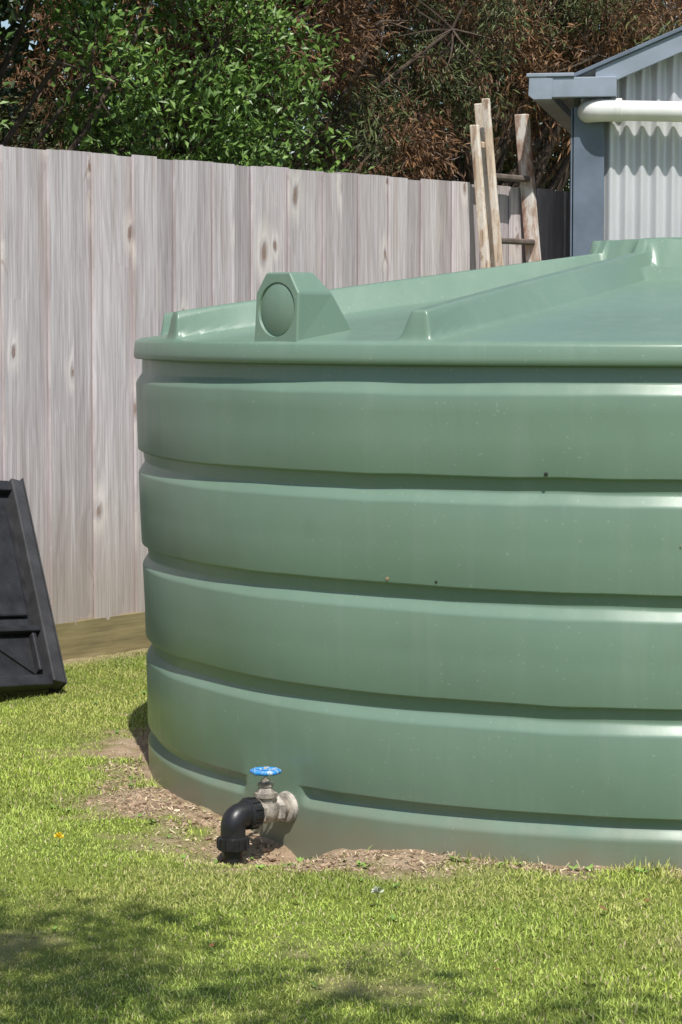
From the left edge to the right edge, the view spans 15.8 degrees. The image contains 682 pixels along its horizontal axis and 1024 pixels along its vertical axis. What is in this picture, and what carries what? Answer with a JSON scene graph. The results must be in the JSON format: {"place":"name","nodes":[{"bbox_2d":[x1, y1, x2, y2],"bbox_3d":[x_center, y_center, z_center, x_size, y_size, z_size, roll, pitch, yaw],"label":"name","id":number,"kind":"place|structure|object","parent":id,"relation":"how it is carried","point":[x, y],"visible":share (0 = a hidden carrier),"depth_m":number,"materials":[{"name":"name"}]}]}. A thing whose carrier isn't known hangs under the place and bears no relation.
{"place":"outdoors","nodes":[
{"label":"outdoors","id":0,"kind":"place"},
{"bbox_2d":[0,618,681,1023],"bbox_3d":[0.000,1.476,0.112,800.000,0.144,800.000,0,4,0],"label":"ground","id":1,"kind":"structure","parent":0,"point":[136,744],"depth_m":5.91,"materials":[{"name":"green plant"}]},
{"bbox_2d":[0,0,51,141],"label":"pittosporum shrub","id":2,"kind":"object","parent":1,"relation":"on","point":[5,44],"visible":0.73,"depth_m":12.49,"materials":[{"name":"green plant"}]},
{"bbox_2d":[0,478,67,692],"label":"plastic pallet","id":3,"kind":"object","parent":1,"relation":"on","point":[31,659],"visible":0.98,"depth_m":9.70,"materials":[{"name":"black plastic"}]},
{"bbox_2d":[54,832,63,847],"bbox_3d":[-0.776,0.901,6.748,0.028,0.046,0.027,0,4,0],"label":"dandelion flower","id":4,"kind":"object","parent":1,"relation":"on","point":[59,835],"visible":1,"depth_m":6.74,"materials":[{"name":"yellow plant"}]},
{"bbox_2d":[0,0,374,174],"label":"pittosporum shrub","id":5,"kind":"object","parent":1,"relation":"on","point":[244,98],"visible":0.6,"depth_m":11.93,"materials":[{"name":"green plant"}]},
{"bbox_2d":[0,0,561,180],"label":"bronze wattle tree","id":6,"kind":"object","parent":1,"relation":"on","point":[386,143],"visible":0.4,"depth_m":14.43,"materials":[{"name":"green plant"}]},
{"bbox_2d":[0,145,569,660],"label":"paling fence","id":7,"kind":"object","parent":1,"relation":"on","point":[106,261],"visible":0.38,"depth_m":10.74,"materials":[{"name":"grey wood"}]},
{"bbox_2d":[86,769,531,876],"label":"soil clods","id":8,"kind":"object","parent":1,"relation":"on","point":[143,802],"visible":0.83,"depth_m":7.12,"materials":[{"name":"brown soil"}]},
{"bbox_2d":[0,0,680,191],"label":"background conifer","id":9,"kind":"object","parent":1,"relation":"on","point":[15,15],"visible":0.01,"depth_m":17.83,"materials":[{"name":"green plant"}]},
{"bbox_2d":[18,691,665,998],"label":"lawn weeds","id":10,"kind":"object","parent":1,"relation":"on","point":[299,859],"visible":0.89,"depth_m":6.54,"materials":[{"name":"green plant"}]},
{"bbox_2d":[62,756,676,879],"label":"dry mulch","id":11,"kind":"object","parent":1,"relation":"on","point":[288,869],"visible":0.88,"depth_m":6.95,"materials":[{"name":"wood chips"},{"name":"bark"},{"name":"soil"}]},
{"bbox_2d":[371,886,383,908],"bbox_3d":[0.087,0.951,6.061,0.027,0.058,0.033,4,6,44],"label":"dandelion seed head","id":12,"kind":"object","parent":1,"relation":"on","point":[376,890],"visible":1,"depth_m":6.06},
{"bbox_2d":[134,237,681,869],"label":"water tank","id":13,"kind":"object","parent":1,"relation":"on","point":[412,569],"visible":0.99,"depth_m":6.67,"materials":[{"name":"green plastic"}]},
{"bbox_2d":[216,767,297,865],"bbox_3d":[-0.236,0.907,6.917,0.270,0.374,0.092,-4,6,-43],"label":"gate valve","id":14,"kind":"object","parent":13,"relation":"attached to","point":[266,803],"visible":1,"depth_m":6.86,"materials":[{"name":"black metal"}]},
{"bbox_2d":[209,895,649,969],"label":"fallen leaves","id":15,"kind":"object","parent":1,"relation":"on","point":[212,944],"visible":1,"depth_m":5.93,"materials":[{"name":"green plant"}]},
{"bbox_2d":[470,98,540,268],"bbox_3d":[0.933,-0.844,12.866,0.415,2.600,0.581,3,5,37],"label":"wooden ladder","id":16,"kind":"object","parent":1,"relation":"on","point":[486,178],"visible":0.41,"depth_m":12.77,"materials":[{"name":"brown wood"}]},
{"bbox_2d":[347,0,681,190],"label":"bronze wattle tree","id":17,"kind":"object","parent":1,"relation":"on","point":[572,23],"visible":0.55,"depth_m":17.27,"materials":[{"name":"brown plant"}]},
{"bbox_2d":[526,26,681,256],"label":"corrugated shed","id":18,"kind":"structure","parent":1,"relation":"on","point":[618,118],"depth_m":12.83,"materials":[{"name":"metal"}]},
{"bbox_2d":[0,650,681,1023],"bbox_3d":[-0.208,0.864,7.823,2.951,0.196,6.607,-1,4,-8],"label":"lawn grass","id":19,"kind":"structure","parent":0,"point":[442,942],"depth_m":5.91,"materials":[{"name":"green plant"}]}
]}

